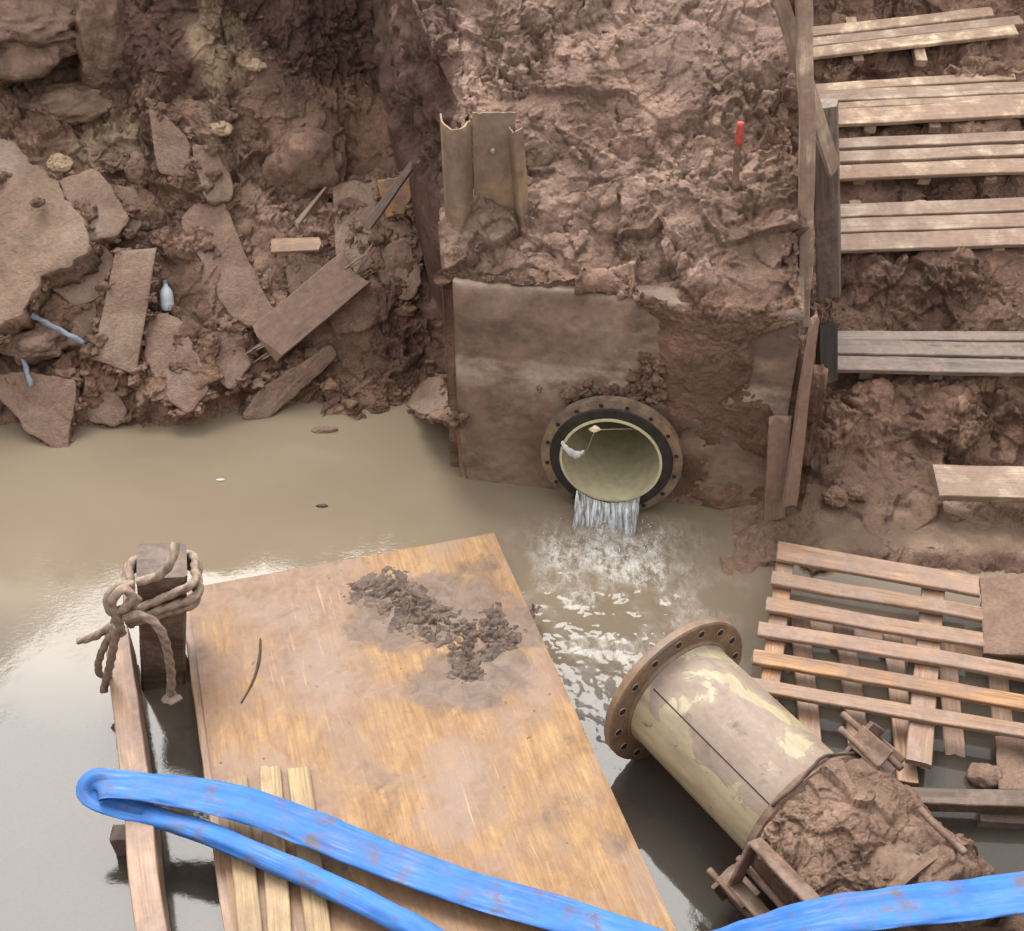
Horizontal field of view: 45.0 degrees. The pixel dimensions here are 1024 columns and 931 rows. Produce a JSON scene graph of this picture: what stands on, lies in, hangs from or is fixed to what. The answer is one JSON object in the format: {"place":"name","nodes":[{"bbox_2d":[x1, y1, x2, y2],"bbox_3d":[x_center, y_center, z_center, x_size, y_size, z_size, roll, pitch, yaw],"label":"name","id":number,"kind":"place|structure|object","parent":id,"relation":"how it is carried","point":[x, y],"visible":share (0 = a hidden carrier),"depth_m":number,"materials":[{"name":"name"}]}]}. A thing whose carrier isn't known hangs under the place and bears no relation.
{"place":"outdoors","nodes":[
{"label":"outdoors","id":0,"kind":"place"},
{"bbox_2d":[0,0,446,436],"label":"bank","id":1,"kind":"structure","parent":0,"point":[360,329],"depth_m":7.36,"materials":[{"name":"brown soil"}]},
{"bbox_2d":[0,321,69,365],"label":"rock","id":2,"kind":"object","parent":1,"relation":"on","point":[40,342],"visible":0.79,"depth_m":6.99,"materials":[{"name":"brown stone"}]},
{"bbox_2d":[21,359,32,386],"bbox_3d":[-2.746,-0.557,6.981,0.032,0.134,0.255,-16,41,-19],"label":"torn tape","id":3,"kind":"object","parent":2,"relation":"hanging from","point":[27,373],"visible":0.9,"depth_m":6.95,"materials":[{"name":"blue plastic"}]},
{"bbox_2d":[30,313,84,344],"bbox_3d":[-2.558,-0.781,6.974,0.289,0.175,0.058,6,38,7],"label":"pipe","id":4,"kind":"object","parent":2,"relation":"attached to","point":[58,329],"visible":1,"depth_m":6.98,"materials":[{"name":"blue plastic"}]},
{"bbox_2d":[0,0,77,84],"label":"rock","id":5,"kind":"object","parent":1,"relation":"on","point":[38,39],"visible":0.81,"depth_m":7.24,"materials":[{"name":"brown stone"}]},
{"bbox_2d":[0,371,81,447],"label":"broken slab","id":6,"kind":"object","parent":1,"relation":"on","point":[42,408],"depth_m":6.97,"materials":[{"name":"brown concrete"}]},
{"bbox_2d":[0,139,103,336],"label":"broken slab","id":7,"kind":"object","parent":1,"relation":"on","point":[50,239],"depth_m":7.04,"materials":[{"name":"brown concrete"}]},
{"bbox_2d":[30,196,45,207],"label":"rock","id":8,"kind":"object","parent":7,"relation":"on","point":[36,201],"visible":1,"depth_m":7.03,"materials":[{"name":"brown stone"}]},
{"bbox_2d":[46,153,73,172],"bbox_3d":[-2.660,-1.776,7.267,0.171,0.119,0.141,0,38,0],"label":"rock","id":9,"kind":"object","parent":1,"relation":"on","point":[58,162],"visible":1,"depth_m":7.23,"materials":[{"name":"stone"}]},
{"bbox_2d":[18,81,113,125],"bbox_3d":[-2.717,-2.221,7.569,0.599,0.232,0.444,0,38,0],"label":"rock","id":10,"kind":"object","parent":1,"relation":"on","point":[73,103],"visible":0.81,"depth_m":7.44,"materials":[{"name":"brown stone"}]},
{"bbox_2d":[40,293,96,345],"bbox_3d":[-2.583,-0.849,7.146,0.384,0.278,0.259,0,38,0],"label":"broken slab","id":11,"kind":"object","parent":1,"relation":"on","point":[80,329],"depth_m":7.12,"materials":[{"name":"brown concrete"}]},
{"bbox_2d":[51,245,113,305],"bbox_3d":[-2.474,-1.092,7.165,0.403,0.304,0.300,-28,46,-31],"label":"broken slab","id":12,"kind":"object","parent":1,"relation":"on","point":[84,291],"depth_m":7.12,"materials":[{"name":"brown concrete"}]},
{"bbox_2d":[60,169,129,245],"bbox_3d":[-2.440,-1.502,7.231,0.318,0.344,0.441,-21,43,-24],"label":"broken slab","id":13,"kind":"object","parent":1,"relation":"on","point":[111,221],"depth_m":7.20,"materials":[{"name":"brown concrete"}]},
{"bbox_2d":[69,0,129,92],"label":"rock","id":14,"kind":"object","parent":1,"relation":"on","point":[101,39],"visible":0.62,"depth_m":7.38,"materials":[{"name":"brown stone"}]},
{"bbox_2d":[82,380,128,426],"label":"broken slab","id":15,"kind":"object","parent":1,"relation":"on","point":[111,410],"depth_m":7.07,"materials":[{"name":"brown concrete"}]},
{"bbox_2d":[99,152,129,173],"bbox_3d":[-2.373,-1.816,7.396,0.193,0.120,0.165,0,38,0],"label":"rock","id":16,"kind":"object","parent":1,"relation":"on","point":[112,163],"visible":0.92,"depth_m":7.35,"materials":[{"name":"brown stone"}]},
{"bbox_2d":[114,185,141,240],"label":"broken slab","id":17,"kind":"object","parent":1,"relation":"on","point":[127,194],"depth_m":7.32,"materials":[{"name":"brown concrete"}]},
{"bbox_2d":[124,151,148,187],"bbox_3d":[-2.225,-1.755,7.359,0.162,0.241,0.140,0,38,0],"label":"rock","id":18,"kind":"object","parent":1,"relation":"on","point":[136,164],"visible":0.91,"depth_m":7.30,"materials":[{"name":"brown stone"}]},
{"bbox_2d":[160,280,173,310],"bbox_3d":[-2.017,-0.986,7.217,0.080,0.179,0.118,0,38,0],"label":"plastic bottle","id":19,"kind":"object","parent":1,"relation":"on","point":[166,297],"visible":1,"depth_m":7.20,"materials":[{"name":"white plastic"}]},
{"bbox_2d":[149,106,191,176],"bbox_3d":[-2.006,-1.887,7.239,0.338,0.356,0.212,20,42,24],"label":"broken slab","id":20,"kind":"object","parent":1,"relation":"on","point":[172,144],"depth_m":7.22,"materials":[{"name":"brown concrete"}]},
{"bbox_2d":[143,313,211,413],"bbox_3d":[-1.936,-0.584,7.112,0.294,0.437,0.566,-21,43,-24],"label":"broken slab","id":21,"kind":"object","parent":1,"relation":"on","point":[160,352],"depth_m":7.07,"materials":[{"name":"brown concrete"}]},
{"bbox_2d":[192,144,233,205],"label":"broken slab","id":22,"kind":"object","parent":1,"relation":"on","point":[220,192],"depth_m":7.22,"materials":[{"name":"brown concrete"}]},
{"bbox_2d":[210,121,232,136],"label":"rock","id":23,"kind":"object","parent":1,"relation":"on","point":[223,129],"visible":1,"depth_m":7.22,"materials":[{"name":"stone"}]},
{"bbox_2d":[181,201,272,329],"bbox_3d":[-1.657,-1.163,7.230,0.300,0.596,0.736,-21,43,-25],"label":"broken slab","id":24,"kind":"object","parent":1,"relation":"on","point":[243,298],"depth_m":7.20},
{"bbox_2d":[215,328,250,388],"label":"broken slab","id":25,"kind":"object","parent":1,"relation":"on","point":[230,366],"depth_m":7.12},
{"bbox_2d":[0,97,470,442],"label":"rubble","id":26,"kind":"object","parent":1,"relation":"on","point":[454,420],"depth_m":7.15,"materials":[{"name":"brown soil"}]},
{"bbox_2d":[92,248,156,374],"bbox_3d":[-2.216,-0.896,7.122,0.253,0.535,0.599,6,38,7],"label":"flat board","id":27,"kind":"object","parent":26,"relation":"on","point":[123,318],"visible":1,"depth_m":7.07,"materials":[{"name":"brown wood"}]},
{"bbox_2d":[245,242,376,363],"bbox_3d":[-1.157,-0.928,7.140,0.852,0.570,0.202,-19,42,-23],"label":"splintered plank","id":28,"kind":"object","parent":26,"relation":"on","point":[323,294],"visible":1,"depth_m":7.12,"materials":[{"name":"brown wood"}]},
{"bbox_2d":[245,58,266,72],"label":"rock","id":29,"kind":"object","parent":1,"relation":"on","point":[256,65],"visible":1,"depth_m":7.35,"materials":[{"name":"stone"}]},
{"bbox_2d":[243,344,336,419],"bbox_3d":[-1.305,-0.482,7.229,0.626,0.364,0.170,-21,43,-25],"label":"broken slab","id":30,"kind":"object","parent":1,"relation":"on","point":[270,399],"depth_m":7.18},
{"bbox_2d":[270,237,322,253],"bbox_3d":[-1.252,-1.278,7.177,0.306,0.032,0.087,-3,75,-5],"label":"wood scrap","id":31,"kind":"object","parent":1,"relation":"on","point":[294,245],"visible":1,"depth_m":7.16,"materials":[{"name":"brown wood"}]},
{"bbox_2d":[262,126,343,199],"bbox_3d":[-1.260,-1.790,7.487,0.499,0.533,0.351,0,38,0],"label":"rock","id":32,"kind":"object","parent":1,"relation":"on","point":[300,162],"visible":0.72,"depth_m":7.34,"materials":[{"name":"brown stone"}]},
{"bbox_2d":[285,261,321,294],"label":"broken slab","id":33,"kind":"object","parent":1,"relation":"on","point":[305,272],"depth_m":7.22,"materials":[{"name":"brown concrete"}]},
{"bbox_2d":[295,186,327,225],"bbox_3d":[-1.189,-1.545,7.332,0.030,0.023,0.324,34,71,-1],"label":"stick","id":34,"kind":"object","parent":1,"relation":"on","point":[301,217],"visible":1,"depth_m":7.31,"materials":[{"name":"grey wood"}]},
{"bbox_2d":[332,178,389,275],"bbox_3d":[-0.904,-1.415,7.381,0.363,0.386,0.626,0,38,0],"label":"broken slab","id":35,"kind":"object","parent":1,"relation":"on","point":[361,192],"depth_m":7.38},
{"bbox_2d":[361,161,419,229],"bbox_3d":[-0.702,-1.552,7.107,0.060,0.588,0.040,45,35,1],"label":"stick","id":36,"kind":"object","parent":1,"relation":"on","point":[374,216],"visible":1,"depth_m":7.11,"materials":[{"name":"brown wood"}]},
{"bbox_2d":[377,177,410,217],"bbox_3d":[-0.680,-1.608,7.307,0.280,0.317,0.081,19,42,22],"label":"wood scrap","id":37,"kind":"object","parent":1,"relation":"on","point":[401,200],"visible":0.59,"depth_m":7.30,"materials":[{"name":"brown wood"}]},
{"bbox_2d":[382,238,420,299],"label":"broken slab","id":38,"kind":"object","parent":1,"relation":"on","point":[401,249],"depth_m":7.30,"materials":[{"name":"brown concrete"}]},
{"bbox_2d":[406,377,449,415],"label":"broken slab","id":39,"kind":"object","parent":1,"relation":"on","point":[426,398],"depth_m":7.01,"materials":[{"name":"brown concrete"}]},
{"bbox_2d":[1,0,1023,530],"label":"mud crumbs","id":40,"kind":"object","parent":1,"relation":"on","point":[353,404],"visible":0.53,"depth_m":6.55,"materials":[{"name":"brown soil"}]},
{"bbox_2d":[0,400,1023,930],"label":"water","id":41,"kind":"structure","parent":0,"point":[86,512],"depth_m":6.04,"materials":[{"name":"brown liquid"}]},
{"bbox_2d":[109,824,125,855],"bbox_3d":[-1.509,1.642,4.996,0.078,0.576,0.075,-2,40,2],"label":"timber stake","id":42,"kind":"object","parent":41,"relation":"in","point":[117,838],"visible":0.13,"depth_m":4.81,"materials":[{"name":"brown wood"}]},
{"bbox_2d":[137,542,186,690],"bbox_3d":[-1.580,0.898,5.595,0.205,1.250,0.223,0,37,-16],"label":"mooring post","id":43,"kind":"object","parent":41,"relation":"in","point":[151,558],"visible":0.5,"depth_m":5.32,"materials":[{"name":"brown wood"}]},
{"bbox_2d":[104,626,170,930],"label":"timber beam","id":44,"kind":"structure","parent":43,"relation":"attached to","point":[146,876],"depth_m":4.84,"materials":[{"name":"brown wood"}]},
{"bbox_2d":[76,542,203,705],"bbox_3d":[-1.519,0.566,5.269,0.446,0.820,0.571,13,40,16],"label":"rope","id":45,"kind":"object","parent":43,"relation":"attached to","point":[131,611],"visible":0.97,"depth_m":5.15,"materials":[{"name":"beige fabric"}]},
{"bbox_2d":[316,504,327,507],"bbox_3d":[-1.007,0.213,6.544,0.064,0.017,0.025,0,38,0],"label":"floating scrap","id":46,"kind":"object","parent":41,"relation":"on","point":[321,505],"visible":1,"depth_m":6.54,"materials":[{"name":"brown wood"}]},
{"bbox_2d":[311,426,337,432],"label":"mud clod","id":47,"kind":"object","parent":41,"relation":"on","point":[322,429],"visible":1,"depth_m":7.06,"materials":[{"name":"brown soil"}]},
{"bbox_2d":[186,533,675,930],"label":"plywood panel","id":48,"kind":"object","parent":41,"relation":"on","point":[368,719],"visible":0.85,"depth_m":5.19,"materials":[{"name":"brown wood"}]},
{"bbox_2d":[226,775,262,930],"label":"lath","id":49,"kind":"object","parent":48,"relation":"on","point":[248,912],"visible":0.5,"depth_m":4.59,"materials":[{"name":"brown wood"}]},
{"bbox_2d":[241,638,260,702],"bbox_3d":[-1.142,0.905,5.473,0.034,0.012,0.383,2,38,2],"label":"twig","id":50,"kind":"object","parent":48,"relation":"on","point":[257,666],"visible":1,"depth_m":5.47,"materials":[{"name":"brown wood"}]},
{"bbox_2d":[259,765,291,930],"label":"lath","id":51,"kind":"object","parent":48,"relation":"on","point":[278,909],"visible":0.62,"depth_m":4.60,"materials":[{"name":"brown wood"}]},
{"bbox_2d":[287,767,330,930],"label":"lath","id":52,"kind":"object","parent":48,"relation":"on","point":[316,912],"visible":0.55,"depth_m":4.69,"materials":[{"name":"brown wood"}]},
{"bbox_2d":[341,566,541,685],"bbox_3d":[-0.304,0.677,5.769,0.734,0.068,1.011,-30,47,-33],"label":"mud smear","id":53,"kind":"object","parent":48,"relation":"on","point":[408,609],"visible":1,"depth_m":5.71,"materials":[{"name":"soil"}]},
{"bbox_2d":[76,768,1023,930],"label":"hose","id":54,"kind":"object","parent":48,"relation":"on","point":[127,795],"visible":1,"depth_m":4.54,"materials":[{"name":"blue plastic"}]},
{"bbox_2d":[573,490,639,533],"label":"falling water","id":55,"kind":"structure","parent":41,"relation":"on","point":[586,509],"depth_m":6.41,"materials":[{"name":"white liquid"}]},
{"bbox_2d":[543,506,674,577],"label":"splash drops","id":56,"kind":"object","parent":41,"relation":"on","point":[612,539],"visible":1,"depth_m":6.30,"materials":[{"name":"liquid"}]},
{"bbox_2d":[452,275,804,505],"bbox_3d":[0.596,-0.327,6.654,1.677,1.722,0.701,6,38,8],"label":"headwall","id":57,"kind":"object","parent":41,"relation":"in","point":[515,346],"visible":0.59,"depth_m":6.14,"materials":[{"name":"concrete"}]},
{"bbox_2d":[541,395,682,510],"bbox_3d":[0.673,-0.606,7.037,0.724,0.724,1.935,6,38,8],"label":"outfall pipe","id":58,"kind":"object","parent":57,"relation":"attached to","point":[643,460],"visible":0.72,"depth_m":6.42,"materials":[{"name":"beige metal"}]},
{"bbox_2d":[561,441,584,458],"bbox_3d":[0.309,-0.076,6.271,0.124,0.106,0.022,6,38,8],"label":"wet rag","id":59,"kind":"object","parent":58,"relation":"in","point":[571,452],"visible":1,"depth_m":6.27,"materials":[{"name":"white fabric"}]},
{"bbox_2d":[569,428,634,451],"bbox_3d":[0.483,-0.120,6.227,0.465,0.185,0.053,2,38,3],"label":"hanging wire","id":60,"kind":"object","parent":58,"relation":"hanging from","point":[604,429],"visible":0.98,"depth_m":6.17,"materials":[{"name":"metal"}]},
{"bbox_2d":[589,425,600,432],"bbox_3d":[0.413,-0.181,6.160,0.064,0.036,0.027,0,38,0],"label":"foam scrap","id":61,"kind":"object","parent":60,"relation":"attached to","point":[594,428],"visible":1,"depth_m":6.15,"materials":[{"name":"beige plastic"}]},
{"bbox_2d":[536,351,756,482],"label":"wall crumbs","id":62,"kind":"object","parent":57,"relation":"attached to","point":[639,387],"depth_m":6.13,"materials":[{"name":"brown soil"}]},
{"bbox_2d":[795,0,815,327],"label":"timber pole","id":63,"kind":"object","parent":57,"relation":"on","point":[806,92],"visible":0.88,"depth_m":5.57,"materials":[{"name":"brown wood"}]},
{"bbox_2d":[772,0,840,175],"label":"timber board","id":64,"kind":"object","parent":63,"relation":"attached to","point":[824,139],"visible":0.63,"depth_m":5.66,"materials":[{"name":"brown wood"}]},
{"bbox_2d":[604,618,833,849],"bbox_3d":[1.020,1.238,4.710,0.716,0.716,1.282,-23,43,-27],"label":"flanged pipe","id":65,"kind":"object","parent":41,"relation":"on","point":[715,729],"visible":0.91,"depth_m":4.76,"materials":[{"name":"metal"}]},
{"bbox_2d":[706,711,996,928],"bbox_3d":[1.246,1.468,4.422,0.819,0.731,0.880,-23,44,-27],"label":"mud clod","id":66,"kind":"object","parent":65,"relation":"attached to","point":[854,817],"visible":0.85,"depth_m":4.29,"materials":[{"name":"soil"}]},
{"bbox_2d":[787,616,1023,785],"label":"pallet","id":67,"kind":"object","parent":41,"relation":"in","point":[809,719],"visible":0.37,"depth_m":5.47,"materials":[{"name":"brown wood"}]},
{"bbox_2d":[752,541,1023,768],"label":"pallet","id":68,"kind":"object","parent":67,"relation":"on","point":[923,684],"visible":0.97,"depth_m":5.55,"materials":[{"name":"brown wood"}]},
{"bbox_2d":[979,573,1023,658],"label":"board piece","id":69,"kind":"object","parent":68,"relation":"on","point":[1002,602],"visible":1,"depth_m":5.66,"materials":[{"name":"brown wood"}]},
{"bbox_2d":[912,787,1023,813],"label":"mud plank","id":70,"kind":"object","parent":41,"relation":"on","point":[972,800],"visible":0.82,"depth_m":4.93,"materials":[{"name":"brown wood"}]},
{"bbox_2d":[966,762,1002,788],"bbox_3d":[1.965,1.290,5.136,0.156,0.098,0.123,0,38,0],"label":"stone","id":71,"kind":"object","parent":41,"relation":"on","point":[984,775],"visible":0.97,"depth_m":5.10,"materials":[{"name":"brown stone"}]},
{"bbox_2d":[976,813,1023,829],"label":"mud plank","id":72,"kind":"object","parent":41,"relation":"on","point":[1002,820],"visible":0.82,"depth_m":4.95,"materials":[{"name":"brown wood"}]},
{"bbox_2d":[995,736,1023,789],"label":"board piece","id":73,"kind":"object","parent":41,"relation":"on","point":[1010,757],"visible":0.88,"depth_m":5.16,"materials":[{"name":"brown wood"}]},
{"bbox_2d":[372,0,827,511],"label":"mud mound","id":74,"kind":"object","parent":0,"point":[705,353],"visible":0.69,"depth_m":6.07,"materials":[{"name":"brown soil"}]},
{"bbox_2d":[440,112,529,236],"bbox_3d":[-0.119,-1.337,5.970,0.444,0.741,0.186,0,38,0],"label":"sheet pile","id":75,"kind":"object","parent":74,"relation":"in","point":[498,175],"visible":0.78,"depth_m":5.89,"materials":[{"name":"metal"}]},
{"bbox_2d":[732,121,743,189],"bbox_3d":[1.057,-1.448,5.790,0.056,0.339,0.036,-31,48,-34],"label":"marker rod","id":76,"kind":"object","parent":74,"relation":"on","point":[738,143],"visible":1,"depth_m":5.76,"materials":[{"name":"metal"}]},
{"bbox_2d":[721,0,1023,578],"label":"bank","id":77,"kind":"structure","parent":0,"point":[890,288],"depth_m":6.64,"materials":[{"name":"brown soil"}]},
{"bbox_2d":[764,415,791,520],"bbox_3d":[1.321,0.019,6.160,0.108,0.644,0.034,0,34,7],"label":"broken board","id":78,"kind":"object","parent":77,"relation":"on","point":[779,432],"visible":0.86,"depth_m":6.13,"materials":[{"name":"brown wood"}]},
{"bbox_2d":[782,310,818,506],"bbox_3d":[1.384,-0.250,5.910,0.071,1.047,0.046,-6,30,-10],"label":"broken board","id":79,"kind":"object","parent":77,"relation":"on","point":[792,479],"visible":1,"depth_m":5.92,"materials":[{"name":"brown wood"}]},
{"bbox_2d":[816,321,837,382],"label":"timber block","id":80,"kind":"structure","parent":77,"relation":"on","point":[827,347],"depth_m":6.46,"materials":[{"name":"black wood"}]},
{"bbox_2d":[814,98,841,297],"bbox_3d":[1.577,-1.316,6.190,0.123,1.045,0.105,2,39,19],"label":"timber post","id":81,"kind":"object","parent":77,"relation":"on","point":[827,214],"visible":0.84,"depth_m":6.20,"materials":[{"name":"brown wood"}]},
{"bbox_2d":[821,485,851,509],"bbox_3d":[1.673,0.165,6.384,0.150,0.100,0.141,0,38,0],"label":"rock","id":82,"kind":"object","parent":77,"relation":"on","point":[835,497],"visible":1,"depth_m":6.35,"materials":[{"name":"brown stone"}]},
{"bbox_2d":[846,484,866,501],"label":"rock","id":83,"kind":"object","parent":77,"relation":"on","point":[856,492],"visible":1,"depth_m":6.33,"materials":[{"name":"brown stone"}]},
{"bbox_2d":[813,7,1023,66],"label":"timber step","id":84,"kind":"object","parent":77,"relation":"on","point":[853,38],"visible":0.83,"depth_m":7.66,"materials":[{"name":"brown wood"}]},
{"bbox_2d":[816,73,1023,133],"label":"timber step","id":85,"kind":"object","parent":77,"relation":"on","point":[932,102],"visible":0.81,"depth_m":7.46,"materials":[{"name":"brown wood"}]},
{"bbox_2d":[838,331,1023,379],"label":"timber step","id":86,"kind":"object","parent":77,"relation":"on","point":[935,355],"visible":0.98,"depth_m":6.69,"materials":[{"name":"grey wood"}]},
{"bbox_2d":[839,131,1023,184],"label":"timber step","id":87,"kind":"object","parent":77,"relation":"on","point":[959,150],"visible":0.96,"depth_m":7.23,"materials":[{"name":"brown wood"}]},
{"bbox_2d":[840,197,1023,253],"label":"timber step","id":88,"kind":"object","parent":77,"relation":"on","point":[995,224],"visible":0.98,"depth_m":7.01,"materials":[{"name":"brown wood"}]},
{"bbox_2d":[930,464,1023,502],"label":"mud plank","id":89,"kind":"object","parent":77,"relation":"on","point":[965,483],"visible":1,"depth_m":6.23,"materials":[{"name":"brown wood"}]},
{"bbox_2d":[877,915,1023,930],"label":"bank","id":90,"kind":"structure","parent":0,"point":[1012,923],"depth_m":4.00,"materials":[{"name":"brown soil"}]}
]}

